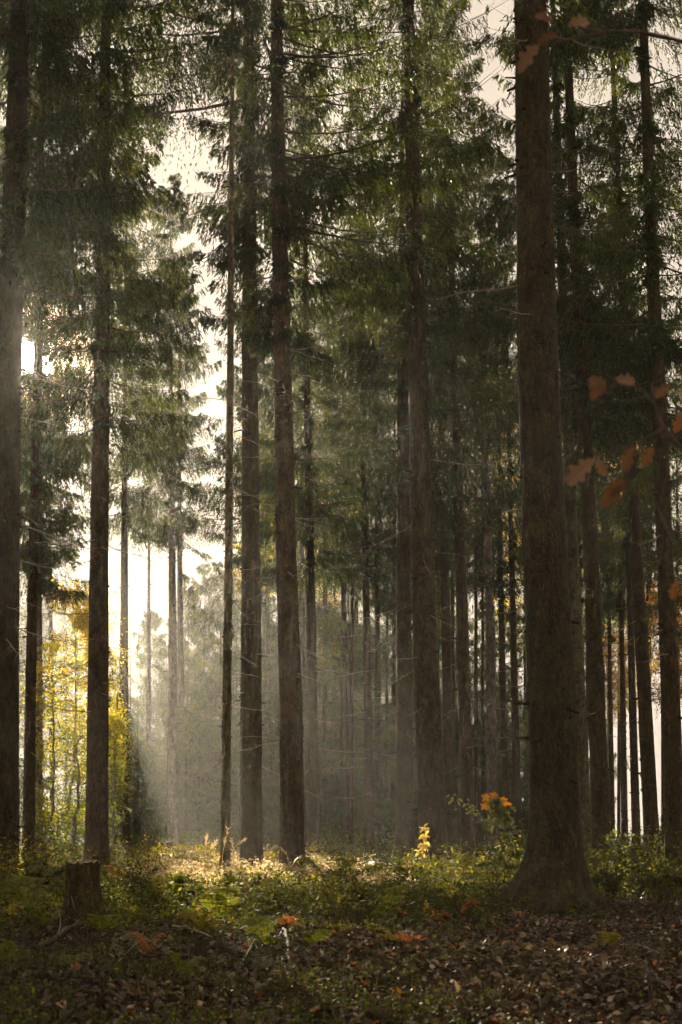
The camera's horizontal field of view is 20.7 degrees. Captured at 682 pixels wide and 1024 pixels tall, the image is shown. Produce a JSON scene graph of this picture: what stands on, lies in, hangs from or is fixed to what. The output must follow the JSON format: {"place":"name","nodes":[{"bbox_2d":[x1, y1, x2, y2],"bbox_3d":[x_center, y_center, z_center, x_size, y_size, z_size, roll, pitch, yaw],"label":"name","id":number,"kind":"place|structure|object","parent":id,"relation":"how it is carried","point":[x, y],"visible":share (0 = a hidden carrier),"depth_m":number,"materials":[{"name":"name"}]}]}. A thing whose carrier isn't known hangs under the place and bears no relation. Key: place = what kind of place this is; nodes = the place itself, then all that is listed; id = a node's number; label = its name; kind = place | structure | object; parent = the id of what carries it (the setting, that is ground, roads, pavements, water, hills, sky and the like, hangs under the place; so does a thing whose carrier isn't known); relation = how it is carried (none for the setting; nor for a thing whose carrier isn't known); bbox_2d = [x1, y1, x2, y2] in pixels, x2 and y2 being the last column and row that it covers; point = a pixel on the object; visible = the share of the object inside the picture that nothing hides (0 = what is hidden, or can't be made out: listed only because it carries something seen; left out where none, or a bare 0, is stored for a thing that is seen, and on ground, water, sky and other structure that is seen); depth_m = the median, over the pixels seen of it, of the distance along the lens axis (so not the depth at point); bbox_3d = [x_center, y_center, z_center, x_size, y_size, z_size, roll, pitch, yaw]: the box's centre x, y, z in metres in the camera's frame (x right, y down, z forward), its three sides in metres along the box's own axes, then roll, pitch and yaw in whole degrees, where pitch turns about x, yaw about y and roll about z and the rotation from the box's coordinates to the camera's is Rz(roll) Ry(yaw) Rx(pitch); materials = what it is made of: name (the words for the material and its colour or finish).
{"place":"outdoors","nodes":[
{"label":"outdoors","id":0,"kind":"place"},
{"bbox_2d":[0,838,681,1023],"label":"forest floor","id":1,"kind":"structure","parent":0,"point":[201,953],"depth_m":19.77,"materials":[{"name":"brown plant"}]},
{"bbox_2d":[0,875,48,912],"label":"fern","id":2,"kind":"object","parent":1,"relation":"on","point":[21,894],"visible":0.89,"depth_m":26.28,"materials":[{"name":"green plant"}]},
{"bbox_2d":[18,638,70,845],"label":"spruce tree","id":3,"kind":"object","parent":1,"relation":"on","point":[22,662],"visible":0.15,"depth_m":109.31,"materials":[{"name":"green plant"}]},
{"bbox_2d":[19,630,86,860],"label":"beech tree","id":4,"kind":"object","parent":1,"relation":"on","point":[53,809],"visible":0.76,"depth_m":65.48,"materials":[{"name":"yellow plant"}]},
{"bbox_2d":[19,343,87,844],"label":"spruce tree","id":5,"kind":"object","parent":1,"relation":"on","point":[50,626],"visible":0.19,"depth_m":120.41,"materials":[{"name":"green plant"}]},
{"bbox_2d":[0,0,123,860],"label":"spruce tree","id":6,"kind":"object","parent":1,"relation":"on","point":[37,542],"visible":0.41,"depth_m":58.83,"materials":[{"name":"green plant"}]},
{"bbox_2d":[19,163,109,850],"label":"spruce tree","id":7,"kind":"object","parent":1,"relation":"on","point":[39,643],"visible":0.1,"depth_m":76.97,"materials":[{"name":"green plant"}]},
{"bbox_2d":[42,536,87,811],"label":"tree","id":8,"kind":"object","parent":1,"relation":"on","point":[63,627],"visible":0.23,"depth_m":197.22,"materials":[{"name":"green plant"}]},
{"bbox_2d":[20,579,138,841],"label":"beech tree","id":9,"kind":"object","parent":1,"relation":"on","point":[81,622],"visible":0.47,"depth_m":73.43,"materials":[{"name":"yellow plant"}]},
{"bbox_2d":[54,859,107,922],"bbox_3d":[-3.406,5.016,24.445,0.629,0.930,0.658,-7,-12,36],"label":"tree stump","id":10,"kind":"object","parent":1,"relation":"on","point":[83,875],"visible":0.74,"depth_m":24.28,"materials":[{"name":"brown wood"}]},
{"bbox_2d":[0,0,169,877],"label":"spruce tree","id":11,"kind":"object","parent":1,"relation":"on","point":[20,37],"visible":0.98,"depth_m":41.35,"materials":[{"name":"green plant"}]},
{"bbox_2d":[33,701,140,859],"bbox_3d":[-8.268,8.403,57.260,3.305,5.165,3.502,-7,-12,36],"label":"beech tree","id":12,"kind":"object","parent":1,"relation":"on","point":[75,829],"visible":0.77,"depth_m":57.26,"materials":[{"name":"yellow plant"}]},
{"bbox_2d":[43,650,143,836],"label":"tree","id":13,"kind":"object","parent":1,"relation":"on","point":[71,771],"visible":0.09,"depth_m":111.09,"materials":[{"name":"green plant"}]},
{"bbox_2d":[49,607,139,829],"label":"beech tree","id":14,"kind":"object","parent":1,"relation":"on","point":[86,652],"visible":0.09,"depth_m":79.59,"materials":[{"name":"yellow plant"}]},
{"bbox_2d":[85,639,138,851],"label":"beech tree","id":15,"kind":"object","parent":1,"relation":"on","point":[116,791],"visible":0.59,"depth_m":77.27,"materials":[{"name":"yellow plant"}]},
{"bbox_2d":[81,632,165,836],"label":"spruce tree","id":16,"kind":"object","parent":1,"relation":"on","point":[135,703],"visible":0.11,"depth_m":117.86,"materials":[{"name":"green plant"}]},
{"bbox_2d":[60,149,187,853],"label":"spruce tree","id":17,"kind":"object","parent":1,"relation":"on","point":[126,500],"visible":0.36,"depth_m":85.23,"materials":[{"name":"green plant"}]},
{"bbox_2d":[0,0,270,869],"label":"spruce tree","id":18,"kind":"object","parent":1,"relation":"on","point":[108,350],"visible":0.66,"depth_m":51.37,"materials":[{"name":"green plant"}]},
{"bbox_2d":[84,713,195,851],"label":"spruce tree","id":19,"kind":"object","parent":1,"relation":"on","point":[135,824],"visible":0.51,"depth_m":93.95,"materials":[{"name":"green plant"}]},
{"bbox_2d":[128,369,167,846],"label":"spruce tree","id":20,"kind":"object","parent":1,"relation":"on","point":[148,705],"visible":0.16,"depth_m":108.18,"materials":[{"name":"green plant"}]},
{"bbox_2d":[129,611,167,776],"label":"spruce tree","id":21,"kind":"object","parent":1,"relation":"on","point":[155,623],"visible":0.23,"depth_m":128.08,"materials":[{"name":"green plant"}]},
{"bbox_2d":[109,743,189,846],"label":"spruce tree","id":22,"kind":"object","parent":1,"relation":"on","point":[146,750],"visible":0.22,"depth_m":99.95,"materials":[{"name":"green plant"}]},
{"bbox_2d":[109,173,226,845],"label":"spruce tree","id":23,"kind":"object","parent":1,"relation":"on","point":[173,535],"visible":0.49,"depth_m":89.58,"materials":[{"name":"green plant"}]},
{"bbox_2d":[129,700,215,843],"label":"spruce tree","id":24,"kind":"object","parent":1,"relation":"on","point":[163,712],"visible":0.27,"depth_m":96.47,"materials":[{"name":"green plant"}]},
{"bbox_2d":[140,638,206,835],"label":"spruce tree","id":25,"kind":"object","parent":1,"relation":"on","point":[161,651],"visible":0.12,"depth_m":121.86,"materials":[{"name":"green plant"}]},
{"bbox_2d":[130,256,223,835],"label":"spruce tree","id":26,"kind":"object","parent":1,"relation":"on","point":[195,420],"visible":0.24,"depth_m":99.27,"materials":[{"name":"green plant"}]},
{"bbox_2d":[136,571,222,842],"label":"spruce tree","id":27,"kind":"object","parent":1,"relation":"on","point":[191,593],"visible":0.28,"depth_m":114.03,"materials":[{"name":"green plant"}]},
{"bbox_2d":[159,872,206,906],"bbox_3d":[-2.426,6.101,29.901,1.126,0.670,0.936,4,-10,-21],"label":"bramble bush","id":28,"kind":"object","parent":1,"relation":"on","point":[178,878],"visible":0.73,"depth_m":29.70,"materials":[{"name":"green plant"}]},
{"bbox_2d":[139,703,239,851],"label":"spruce tree","id":29,"kind":"object","parent":1,"relation":"on","point":[186,818],"visible":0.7,"depth_m":91.20,"materials":[{"name":"green plant"}]},
{"bbox_2d":[144,692,239,849],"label":"tree","id":30,"kind":"object","parent":1,"relation":"on","point":[198,765],"visible":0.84,"depth_m":91.08,"materials":[{"name":"green plant"}]},
{"bbox_2d":[160,563,238,822],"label":"spruce tree","id":31,"kind":"object","parent":1,"relation":"on","point":[206,588],"visible":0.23,"depth_m":122.58,"materials":[{"name":"green plant"}]},
{"bbox_2d":[176,909,222,934],"bbox_3d":[-1.620,4.773,21.683,0.591,0.304,0.413,-7,-12,36],"label":"fern","id":32,"kind":"object","parent":1,"relation":"on","point":[202,925],"visible":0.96,"depth_m":21.69,"materials":[{"name":"green plant"}]},
{"bbox_2d":[27,0,394,867],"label":"spruce tree","id":33,"kind":"object","parent":1,"relation":"on","point":[251,768],"visible":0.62,"depth_m":49.62,"materials":[{"name":"green plant"}]},
{"bbox_2d":[198,887,243,915],"bbox_3d":[-1.687,5.525,26.239,0.530,0.493,0.844,-7,-12,38],"label":"fern","id":34,"kind":"object","parent":1,"relation":"on","point":[218,898],"visible":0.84,"depth_m":26.17,"materials":[{"name":"green plant"}]},
{"bbox_2d":[184,562,264,832],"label":"spruce tree","id":35,"kind":"object","parent":1,"relation":"on","point":[206,649],"visible":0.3,"depth_m":111.85,"materials":[{"name":"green plant"}]},
{"bbox_2d":[178,707,279,851],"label":"spruce tree","id":36,"kind":"object","parent":1,"relation":"on","point":[234,718],"visible":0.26,"depth_m":93.62,"materials":[{"name":"green plant"}]},
{"bbox_2d":[180,235,278,848],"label":"spruce tree","id":37,"kind":"object","parent":1,"relation":"on","point":[193,523],"visible":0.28,"depth_m":79.25,"materials":[{"name":"green plant"}]},
{"bbox_2d":[186,0,275,875],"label":"spruce tree","id":38,"kind":"object","parent":1,"relation":"on","point":[227,41],"visible":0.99,"depth_m":43.03,"materials":[{"name":"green plant"}]},
{"bbox_2d":[190,540,277,845],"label":"spruce tree","id":39,"kind":"object","parent":1,"relation":"on","point":[234,597],"visible":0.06,"depth_m":120.08,"materials":[{"name":"green plant"}]},
{"bbox_2d":[216,706,279,850],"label":"spruce tree","id":40,"kind":"object","parent":1,"relation":"on","point":[266,789],"visible":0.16,"depth_m":94.28,"materials":[{"name":"green plant"}]},
{"bbox_2d":[101,844,418,889],"bbox_3d":[-2.824,9.770,52.209,7.970,0.916,38.445,0,-10,-3],"label":"dry bracken","id":41,"kind":"object","parent":1,"relation":"on","point":[199,866],"visible":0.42,"depth_m":41.02,"materials":[{"name":"plant"}]},
{"bbox_2d":[241,914,279,945],"bbox_3d":[-0.823,4.372,19.434,0.453,0.342,0.346,-5,-11,27],"label":"fern","id":42,"kind":"object","parent":1,"relation":"on","point":[254,923],"visible":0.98,"depth_m":19.43,"materials":[{"name":"green plant"}]},
{"bbox_2d":[233,375,298,845],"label":"spruce tree","id":43,"kind":"object","parent":1,"relation":"on","point":[266,604],"visible":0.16,"depth_m":104.76,"materials":[{"name":"green plant"}]},
{"bbox_2d":[213,319,333,776],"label":"spruce tree","id":44,"kind":"object","parent":1,"relation":"on","point":[239,632],"visible":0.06,"depth_m":112.08,"materials":[{"name":"green plant"}]},
{"bbox_2d":[235,626,320,841],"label":"spruce tree","id":45,"kind":"object","parent":1,"relation":"on","point":[270,697],"visible":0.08,"depth_m":103.44,"materials":[{"name":"green plant"}]},
{"bbox_2d":[233,726,324,846],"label":"spruce tree","id":46,"kind":"object","parent":1,"relation":"on","point":[273,731],"visible":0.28,"depth_m":95.84,"materials":[{"name":"green plant"}]},
{"bbox_2d":[259,253,350,763],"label":"spruce tree","id":47,"kind":"object","parent":1,"relation":"on","point":[320,612],"visible":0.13,"depth_m":94.87,"materials":[{"name":"green plant"}]},
{"bbox_2d":[217,9,396,859],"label":"spruce tree","id":48,"kind":"object","parent":1,"relation":"on","point":[308,503],"visible":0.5,"depth_m":71.01,"materials":[{"name":"green plant"}]},
{"bbox_2d":[291,257,336,849],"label":"spruce tree","id":49,"kind":"object","parent":1,"relation":"on","point":[305,758],"visible":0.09,"depth_m":86.37,"materials":[{"name":"green plant"}]},
{"bbox_2d":[262,297,385,798],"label":"spruce tree","id":50,"kind":"object","parent":1,"relation":"on","point":[327,606],"visible":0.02,"depth_m":104.28,"materials":[{"name":"green plant"}]},
{"bbox_2d":[194,0,466,872],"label":"spruce tree","id":51,"kind":"object","parent":1,"relation":"on","point":[278,310],"visible":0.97,"depth_m":46.77,"materials":[{"name":"green plant"}]},
{"bbox_2d":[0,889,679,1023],"bbox_3d":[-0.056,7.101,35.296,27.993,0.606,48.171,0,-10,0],"label":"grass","id":52,"kind":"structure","parent":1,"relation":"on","point":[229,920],"depth_m":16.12,"materials":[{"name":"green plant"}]},
{"bbox_2d":[0,810,681,937],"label":"bramble","id":53,"kind":"object","parent":1,"relation":"on","point":[472,890],"visible":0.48,"depth_m":30.98,"materials":[{"name":"green plant"}]},
{"bbox_2d":[0,896,681,1023],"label":"ground ivy","id":54,"kind":"object","parent":1,"relation":"on","point":[253,1010],"visible":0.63,"depth_m":14.37,"materials":[{"name":"green plant"}]},
{"bbox_2d":[0,895,681,1023],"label":"moss","id":55,"kind":"object","parent":1,"relation":"on","point":[252,950],"visible":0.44,"depth_m":15.52,"materials":[{"name":"green plant"}]},
{"bbox_2d":[0,848,681,1023],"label":"brushwood","id":56,"kind":"object","parent":1,"relation":"on","point":[391,995],"visible":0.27,"depth_m":19.54,"materials":[{"name":"brown wood"}]},
{"bbox_2d":[297,269,395,851],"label":"spruce tree","id":57,"kind":"object","parent":1,"relation":"on","point":[341,663],"visible":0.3,"depth_m":96.05,"materials":[{"name":"green plant"}]},
{"bbox_2d":[315,205,381,851],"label":"spruce tree","id":58,"kind":"object","parent":1,"relation":"on","point":[350,825],"visible":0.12,"depth_m":83.32,"materials":[{"name":"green plant"}]},
{"bbox_2d":[317,640,395,850],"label":"spruce tree","id":59,"kind":"object","parent":1,"relation":"on","point":[333,746],"visible":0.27,"depth_m":97.23,"materials":[{"name":"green plant"}]},
{"bbox_2d":[316,311,396,750],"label":"spruce tree","id":60,"kind":"object","parent":1,"relation":"on","point":[356,617],"visible":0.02,"depth_m":112.61,"materials":[{"name":"green plant"}]},
{"bbox_2d":[295,61,434,858],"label":"spruce tree","id":61,"kind":"object","parent":1,"relation":"on","point":[368,741],"visible":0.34,"depth_m":74.77,"materials":[{"name":"green plant"}]},
{"bbox_2d":[334,275,396,851],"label":"spruce tree","id":62,"kind":"object","parent":1,"relation":"on","point":[383,512],"visible":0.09,"depth_m":89.53,"materials":[{"name":"green plant"}]},
{"bbox_2d":[320,697,416,850],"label":"spruce tree","id":63,"kind":"object","parent":1,"relation":"on","point":[381,736],"visible":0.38,"depth_m":92.70,"materials":[{"name":"green plant"}]},
{"bbox_2d":[348,726,416,849],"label":"spruce tree","id":64,"kind":"object","parent":1,"relation":"on","point":[380,806],"visible":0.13,"depth_m":91.29,"materials":[{"name":"green plant"}]},
{"bbox_2d":[329,287,440,851],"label":"spruce tree","id":65,"kind":"object","parent":1,"relation":"on","point":[376,639],"visible":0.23,"depth_m":95.49,"materials":[{"name":"green plant"}]},
{"bbox_2d":[336,334,439,816],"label":"spruce tree","id":66,"kind":"object","parent":1,"relation":"on","point":[392,706],"visible":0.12,"depth_m":99.89,"materials":[{"name":"green plant"}]},
{"bbox_2d":[295,0,516,867],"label":"spruce tree","id":67,"kind":"object","parent":1,"relation":"on","point":[431,807],"visible":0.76,"depth_m":53.44,"materials":[{"name":"green plant"}]},
{"bbox_2d":[305,0,517,861],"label":"spruce tree","id":68,"kind":"object","parent":1,"relation":"on","point":[405,804],"visible":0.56,"depth_m":63.57,"materials":[{"name":"green plant"}]},
{"bbox_2d":[374,730,459,852],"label":"spruce tree","id":69,"kind":"object","parent":1,"relation":"on","point":[380,812],"visible":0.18,"depth_m":90.45,"materials":[{"name":"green plant"}]},
{"bbox_2d":[358,0,521,858],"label":"spruce tree","id":70,"kind":"object","parent":1,"relation":"on","point":[457,526],"visible":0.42,"depth_m":68.25,"materials":[{"name":"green plant"}]},
{"bbox_2d":[384,262,495,705],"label":"spruce tree","id":71,"kind":"object","parent":1,"relation":"on","point":[439,632],"visible":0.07,"depth_m":98.72,"materials":[{"name":"green plant"}]},
{"bbox_2d":[360,13,520,855],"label":"spruce tree","id":72,"kind":"object","parent":1,"relation":"on","point":[445,565],"visible":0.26,"depth_m":72.48,"materials":[{"name":"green plant"}]},
{"bbox_2d":[432,150,492,837],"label":"spruce tree","id":73,"kind":"object","parent":1,"relation":"on","point":[453,651],"visible":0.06,"depth_m":78.53,"materials":[{"name":"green plant"}]},
{"bbox_2d":[416,624,511,845],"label":"spruce tree","id":74,"kind":"object","parent":1,"relation":"on","point":[472,675],"visible":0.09,"depth_m":99.80,"materials":[{"name":"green plant"}]},
{"bbox_2d":[430,96,524,855],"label":"spruce tree","id":75,"kind":"object","parent":1,"relation":"on","point":[492,766],"visible":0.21,"depth_m":80.64,"materials":[{"name":"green plant"}]},
{"bbox_2d":[448,231,514,850],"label":"spruce tree","id":76,"kind":"object","parent":1,"relation":"on","point":[478,543],"visible":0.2,"depth_m":83.15,"materials":[{"name":"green plant"}]},
{"bbox_2d":[439,206,526,847],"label":"spruce tree","id":77,"kind":"object","parent":1,"relation":"on","point":[502,625],"visible":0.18,"depth_m":88.22,"materials":[{"name":"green plant"}]},
{"bbox_2d":[440,175,527,848],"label":"spruce tree","id":78,"kind":"object","parent":1,"relation":"on","point":[510,569],"visible":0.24,"depth_m":84.55,"materials":[{"name":"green plant"}]},
{"bbox_2d":[446,791,525,879],"bbox_3d":[2.713,5.860,32.926,1.301,1.856,1.229,7,-12,-34],"label":"maple sapling","id":79,"kind":"object","parent":1,"relation":"on","point":[496,801],"visible":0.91,"depth_m":33.04,"materials":[{"name":"green plant"}]},
{"bbox_2d":[465,233,507,850],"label":"spruce tree","id":80,"kind":"object","parent":1,"relation":"on","point":[482,694],"visible":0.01,"depth_m":93.47,"materials":[{"name":"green plant"}]},
{"bbox_2d":[456,695,528,841],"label":"spruce tree","id":81,"kind":"object","parent":1,"relation":"on","point":[521,723],"visible":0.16,"depth_m":93.62,"materials":[{"name":"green plant"}]},
{"bbox_2d":[479,739,528,848],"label":"spruce tree","id":82,"kind":"object","parent":1,"relation":"on","point":[525,813],"visible":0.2,"depth_m":89.04,"materials":[{"name":"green plant"}]},
{"bbox_2d":[478,626,529,802],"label":"spruce tree","id":83,"kind":"object","parent":1,"relation":"on","point":[507,647],"visible":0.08,"depth_m":103.91,"materials":[{"name":"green plant"}]},
{"bbox_2d":[470,358,585,805],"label":"spruce tree","id":84,"kind":"object","parent":1,"relation":"on","point":[523,647],"visible":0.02,"depth_m":108.11,"materials":[{"name":"green plant"}]},
{"bbox_2d":[431,0,650,914],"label":"spruce tree","id":85,"kind":"object","parent":1,"relation":"on","point":[552,866],"visible":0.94,"depth_m":30.13,"materials":[{"name":"brown plant"}]},
{"bbox_2d":[460,0,667,864],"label":"spruce tree","id":86,"kind":"object","parent":1,"relation":"on","point":[571,508],"visible":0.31,"depth_m":56.40,"materials":[{"name":"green plant"}]},
{"bbox_2d":[468,0,681,869],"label":"spruce tree","id":87,"kind":"object","parent":1,"relation":"on","point":[587,416],"visible":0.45,"depth_m":53.42,"materials":[{"name":"green plant"}]},
{"bbox_2d":[517,11,681,599],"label":"oak sapling","id":88,"kind":"object","parent":1,"relation":"on","point":[597,386],"visible":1,"depth_m":7.16,"materials":[{"name":"orange plant"}]},
{"bbox_2d":[590,865,627,900],"bbox_3d":[4.337,6.120,30.765,0.757,0.589,0.990,0,-10,0],"label":"elder shrub","id":89,"kind":"object","parent":1,"relation":"on","point":[609,882],"visible":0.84,"depth_m":30.59,"materials":[{"name":"green plant"}]},
{"bbox_2d":[576,279,656,850],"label":"spruce tree","id":90,"kind":"object","parent":1,"relation":"on","point":[610,639],"visible":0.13,"depth_m":88.06,"materials":[{"name":"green plant"}]},
{"bbox_2d":[552,0,681,863],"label":"spruce tree","id":91,"kind":"object","parent":1,"relation":"on","point":[647,773],"visible":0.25,"depth_m":58.78,"materials":[{"name":"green plant"}]},
{"bbox_2d":[554,0,681,869],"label":"spruce tree","id":92,"kind":"object","parent":1,"relation":"on","point":[655,335],"visible":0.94,"depth_m":51.82,"materials":[{"name":"green plant"}]},
{"bbox_2d":[575,241,674,850],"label":"spruce tree","id":93,"kind":"object","parent":1,"relation":"on","point":[613,604],"visible":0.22,"depth_m":84.19,"materials":[{"name":"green plant"}]},
{"bbox_2d":[602,627,652,725],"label":"beech tree","id":94,"kind":"object","parent":1,"relation":"on","point":[615,675],"visible":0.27,"depth_m":99.55,"materials":[{"name":"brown plant"}]},
{"bbox_2d":[576,124,681,855],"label":"spruce tree","id":95,"kind":"object","parent":1,"relation":"on","point":[623,542],"visible":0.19,"depth_m":78.50,"materials":[{"name":"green plant"}]},
{"bbox_2d":[624,578,681,704],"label":"beech tree","id":96,"kind":"object","parent":1,"relation":"on","point":[658,655],"visible":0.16,"depth_m":91.89,"materials":[{"name":"brown plant"}]},
{"bbox_2d":[625,227,681,718],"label":"spruce tree","id":97,"kind":"object","parent":1,"relation":"on","point":[655,597],"visible":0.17,"depth_m":91.49,"materials":[{"name":"green plant"}]},
{"bbox_2d":[637,22,681,639],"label":"spruce tree","id":98,"kind":"object","parent":1,"relation":"on","point":[676,532],"visible":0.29,"depth_m":71.92,"materials":[{"name":"green plant"}]},
{"bbox_2d":[643,865,681,900],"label":"elder shrub","id":99,"kind":"object","parent":1,"relation":"on","point":[667,879],"visible":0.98,"depth_m":29.38,"materials":[{"name":"green plant"}]},
{"bbox_2d":[0,0,681,837],"label":"sky","id":100,"kind":"structure","parent":0,"point":[137,567],"materials":[{"name":"white"}]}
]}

